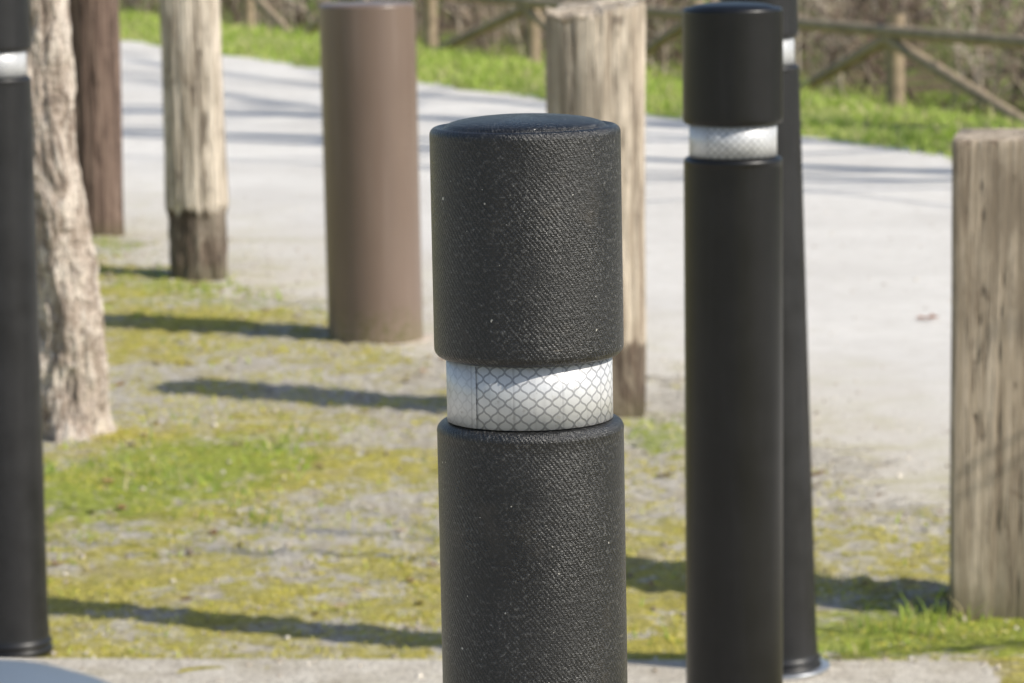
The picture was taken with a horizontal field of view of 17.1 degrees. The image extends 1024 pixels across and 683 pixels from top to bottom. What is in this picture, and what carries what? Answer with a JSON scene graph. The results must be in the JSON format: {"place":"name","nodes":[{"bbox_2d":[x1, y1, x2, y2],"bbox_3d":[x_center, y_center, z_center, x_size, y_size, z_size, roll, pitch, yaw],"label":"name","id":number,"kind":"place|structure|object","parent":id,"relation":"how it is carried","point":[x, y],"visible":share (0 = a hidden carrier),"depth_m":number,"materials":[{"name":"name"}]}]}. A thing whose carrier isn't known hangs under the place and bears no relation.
{"place":"outdoors","nodes":[
{"label":"outdoors","id":0,"kind":"place"},
{"bbox_2d":[0,658,1000,682],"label":"pavement","id":1,"kind":"structure","parent":0,"point":[120,670],"depth_m":5.38,"materials":[{"name":"concrete"}]},
{"bbox_2d":[0,659,107,682],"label":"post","id":2,"kind":"object","parent":1,"relation":"on","point":[17,671],"visible":1,"depth_m":1.16,"materials":[{"name":"grey paint"}]},
{"bbox_2d":[429,113,627,682],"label":"bollard","id":3,"kind":"object","parent":1,"relation":"on","point":[526,232],"visible":1,"depth_m":2.11,"materials":[{"name":"black rubber"}]},
{"bbox_2d":[682,2,782,682],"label":"bollard","id":4,"kind":"object","parent":1,"relation":"on","point":[732,58],"visible":1,"depth_m":4.16,"materials":[{"name":"black rubber"}]},
{"bbox_2d":[719,0,829,679],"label":"bollard","id":5,"kind":"object","parent":1,"relation":"on","point":[802,658],"visible":0.4,"depth_m":5.27,"materials":[{"name":"black rubber"}]},
{"bbox_2d":[106,39,951,564],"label":"road","id":6,"kind":"structure","parent":0,"point":[274,137],"depth_m":11.58,"materials":[{"name":"grey asphalt"}]},
{"bbox_2d":[68,0,124,235],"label":"wooden post","id":7,"kind":"object","parent":6,"relation":"on","point":[95,38],"visible":0.73,"depth_m":11.65,"materials":[{"name":"brown wood"}]},
{"bbox_2d":[159,0,228,281],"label":"wooden post","id":8,"kind":"object","parent":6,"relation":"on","point":[196,186],"visible":0.95,"depth_m":10.42,"materials":[{"name":"brown wood"}]},
{"bbox_2d":[319,1,433,345],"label":"metal post","id":9,"kind":"object","parent":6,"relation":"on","point":[368,66],"visible":0.95,"depth_m":9.03,"materials":[{"name":"brown metal"}]},
{"bbox_2d":[917,314,937,318],"bbox_3d":[1.146,-0.069,9.421,0.066,0.011,0.029,-1,8,0],"label":"dead leaf","id":10,"kind":"object","parent":6,"relation":"on","point":[930,316],"visible":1,"depth_m":9.42,"materials":[{"name":"brown plant"}]},
{"bbox_2d":[38,0,1023,682],"bbox_3d":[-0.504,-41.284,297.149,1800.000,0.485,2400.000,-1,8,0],"label":"ground","id":11,"kind":"structure","parent":0,"point":[112,566],"depth_m":6.79,"materials":[{"name":"green plant"}]},
{"bbox_2d":[0,0,52,657],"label":"bollard","id":12,"kind":"object","parent":11,"relation":"on","point":[24,626],"visible":1,"depth_m":5.46,"materials":[{"name":"black rubber"}]},
{"bbox_2d":[26,0,117,442],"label":"tree","id":13,"kind":"object","parent":11,"relation":"on","point":[74,381],"visible":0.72,"depth_m":7.59,"materials":[{"name":"brown plant"}]},
{"bbox_2d":[45,253,948,643],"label":"leaf litter","id":14,"kind":"object","parent":11,"relation":"on","point":[213,531],"visible":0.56,"depth_m":6.79,"materials":[{"name":"brown plant"}]},
{"bbox_2d":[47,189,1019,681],"bbox_3d":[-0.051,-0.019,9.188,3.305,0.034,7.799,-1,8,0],"label":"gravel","id":15,"kind":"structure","parent":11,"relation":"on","point":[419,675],"depth_m":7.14,"materials":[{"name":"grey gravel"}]},
{"bbox_2d":[44,240,1023,660],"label":"moss","id":16,"kind":"object","parent":11,"relation":"on","point":[302,402],"visible":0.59,"depth_m":6.87,"materials":[{"name":"green plant"}]},
{"bbox_2d":[119,0,1023,111],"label":"thicket","id":17,"kind":"object","parent":11,"relation":"on","point":[948,8],"visible":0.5,"depth_m":26.81,"materials":[{"name":"plant"}]},
{"bbox_2d":[545,0,645,417],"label":"wooden post","id":18,"kind":"object","parent":11,"relation":"on","point":[595,59],"visible":0.48,"depth_m":7.68,"materials":[{"name":"brown wood"}]},
{"bbox_2d":[242,0,1023,123],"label":"wooden fence","id":19,"kind":"object","parent":11,"relation":"on","point":[894,34],"visible":0.45,"depth_m":22.07,"materials":[{"name":"brown wood"}]},
{"bbox_2d":[949,128,1023,620],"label":"wooden post","id":20,"kind":"object","parent":11,"relation":"on","point":[987,446],"visible":0.97,"depth_m":5.68,"materials":[{"name":"brown wood"}]},
{"bbox_2d":[119,2,1023,157],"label":"verge grass","id":21,"kind":"structure","parent":0,"point":[460,78],"depth_m":19.30,"materials":[{"name":"green plant"}]}
]}

